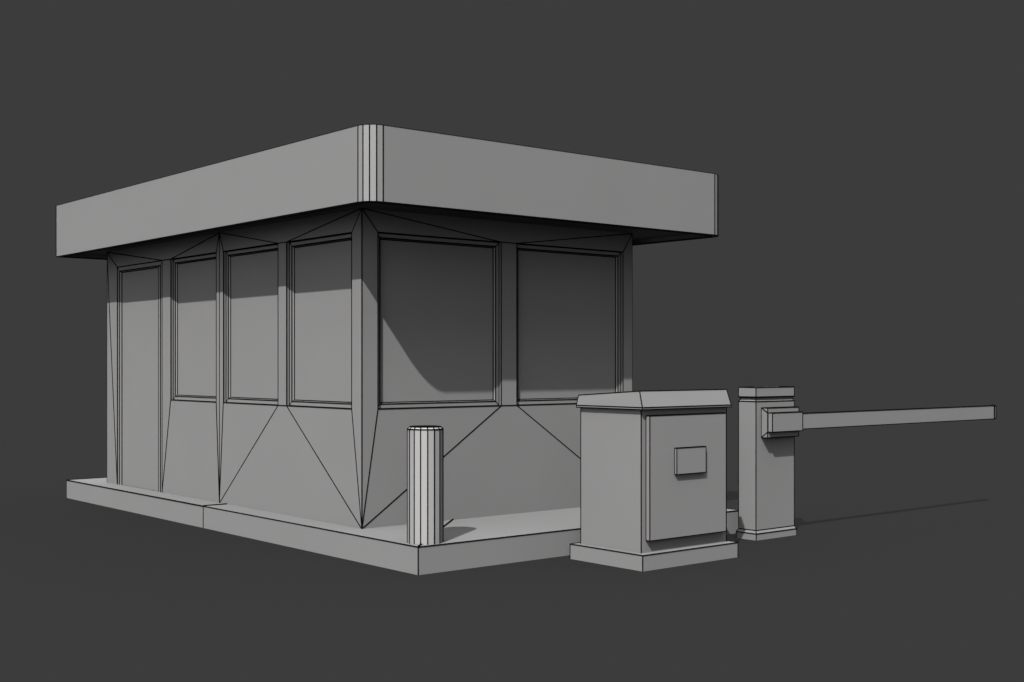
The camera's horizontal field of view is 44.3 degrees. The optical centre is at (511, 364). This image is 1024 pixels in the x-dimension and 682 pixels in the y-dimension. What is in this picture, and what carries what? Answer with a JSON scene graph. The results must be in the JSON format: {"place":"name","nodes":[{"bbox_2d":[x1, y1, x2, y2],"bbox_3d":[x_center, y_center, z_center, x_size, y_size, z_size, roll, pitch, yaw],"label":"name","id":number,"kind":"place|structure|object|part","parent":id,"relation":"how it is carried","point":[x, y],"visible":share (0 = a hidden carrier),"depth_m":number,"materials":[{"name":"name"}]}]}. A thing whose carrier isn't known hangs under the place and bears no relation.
{"place":"outdoors","nodes":[
{"label":"outdoors","id":0,"kind":"place"},
{"bbox_2d":[0,376,1023,681],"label":"ground","id":1,"kind":"structure","parent":0,"point":[898,556],"depth_m":7.74,"materials":[{"name":"grey"}]},
{"bbox_2d":[66,477,737,574],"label":"platform","id":2,"kind":"structure","parent":1,"relation":"on","point":[467,543],"depth_m":9.22,"materials":[{"name":"grey paint"}]},
{"bbox_2d":[56,124,718,528],"bbox_3d":[-1.416,-0.210,11.779,3.630,2.819,5.743,0,0,-40],"label":"guard booth","id":3,"kind":"object","parent":2,"relation":"on","point":[314,328],"visible":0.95,"depth_m":10.00,"materials":[{"name":"grey paint"}]},
{"bbox_2d":[117,261,161,491],"bbox_3d":[-3.581,0.110,12.155,0.052,2.172,1.057,0,0,-40],"label":"door","id":4,"kind":"structure","parent":3,"relation":"in","point":[139,286],"depth_m":12.16,"materials":[{"name":"grey paint"}]},
{"bbox_2d":[173,253,215,401],"bbox_3d":[-2.825,-0.321,11.272,0.032,1.308,0.920,0,0,-40],"label":"window","id":5,"kind":"structure","parent":3,"relation":"in","point":[194,277],"depth_m":11.31,"materials":[{"name":"grey paint"}]},
{"bbox_2d":[226,244,277,404],"bbox_3d":[-2.147,-0.321,10.461,0.032,1.308,0.951,0,0,-40],"label":"window","id":6,"kind":"structure","parent":3,"relation":"in","point":[251,273],"depth_m":10.50,"materials":[{"name":"grey paint"}]},
{"bbox_2d":[289,233,350,407],"bbox_3d":[-1.454,-0.321,9.633,0.032,1.308,0.960,0,0,-40],"label":"window","id":7,"kind":"structure","parent":3,"relation":"in","point":[319,268],"depth_m":9.67,"materials":[{"name":"grey paint"}]},
{"bbox_2d":[378,233,498,407],"bbox_3d":[-0.559,-0.321,9.636,1.182,1.308,0.032,0,0,-40],"label":"window","id":8,"kind":"structure","parent":3,"relation":"in","point":[438,298],"depth_m":9.64,"materials":[{"name":"grey paint"}]},
{"bbox_2d":[517,244,620,404],"bbox_3d":[0.474,-0.321,10.500,1.210,1.308,0.032,0,0,-40],"label":"window","id":9,"kind":"structure","parent":3,"relation":"in","point":[569,299],"depth_m":10.50,"materials":[{"name":"grey paint"}]},
{"bbox_2d":[407,425,443,544],"bbox_3d":[-0.583,0.805,8.463,0.249,0.782,0.249,0,0,-40],"label":"bollard","id":10,"kind":"object","parent":2,"relation":"on","point":[425,484],"visible":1,"depth_m":8.36,"materials":[{"name":"grey paint"}]},
{"bbox_2d":[570,389,737,571],"bbox_3d":[1.014,0.778,8.962,0.980,1.204,0.721,0,0,-40],"label":"electrical cabinet","id":11,"kind":"object","parent":1,"relation":"on","point":[653,479],"visible":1,"depth_m":8.70,"materials":[{"name":"grey paint"}]},
{"bbox_3d":[1.225,0.769,8.740,0.791,0.853,0.064,0,0,-40],"label":"door","id":12,"kind":"part","parent":11,"relation":"part of","materials":[{"name":"grey paint"}]},
{"bbox_2d":[736,386,995,540],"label":"barrier gate","id":13,"kind":"structure","parent":1,"relation":"on","point":[773,421],"depth_m":10.00,"materials":[{"name":"grey paint"}]},
{"bbox_2d":[0,0,1023,376],"label":"sky","id":14,"kind":"structure","parent":0,"point":[867,156],"materials":[{"name":"grey"}]}
]}

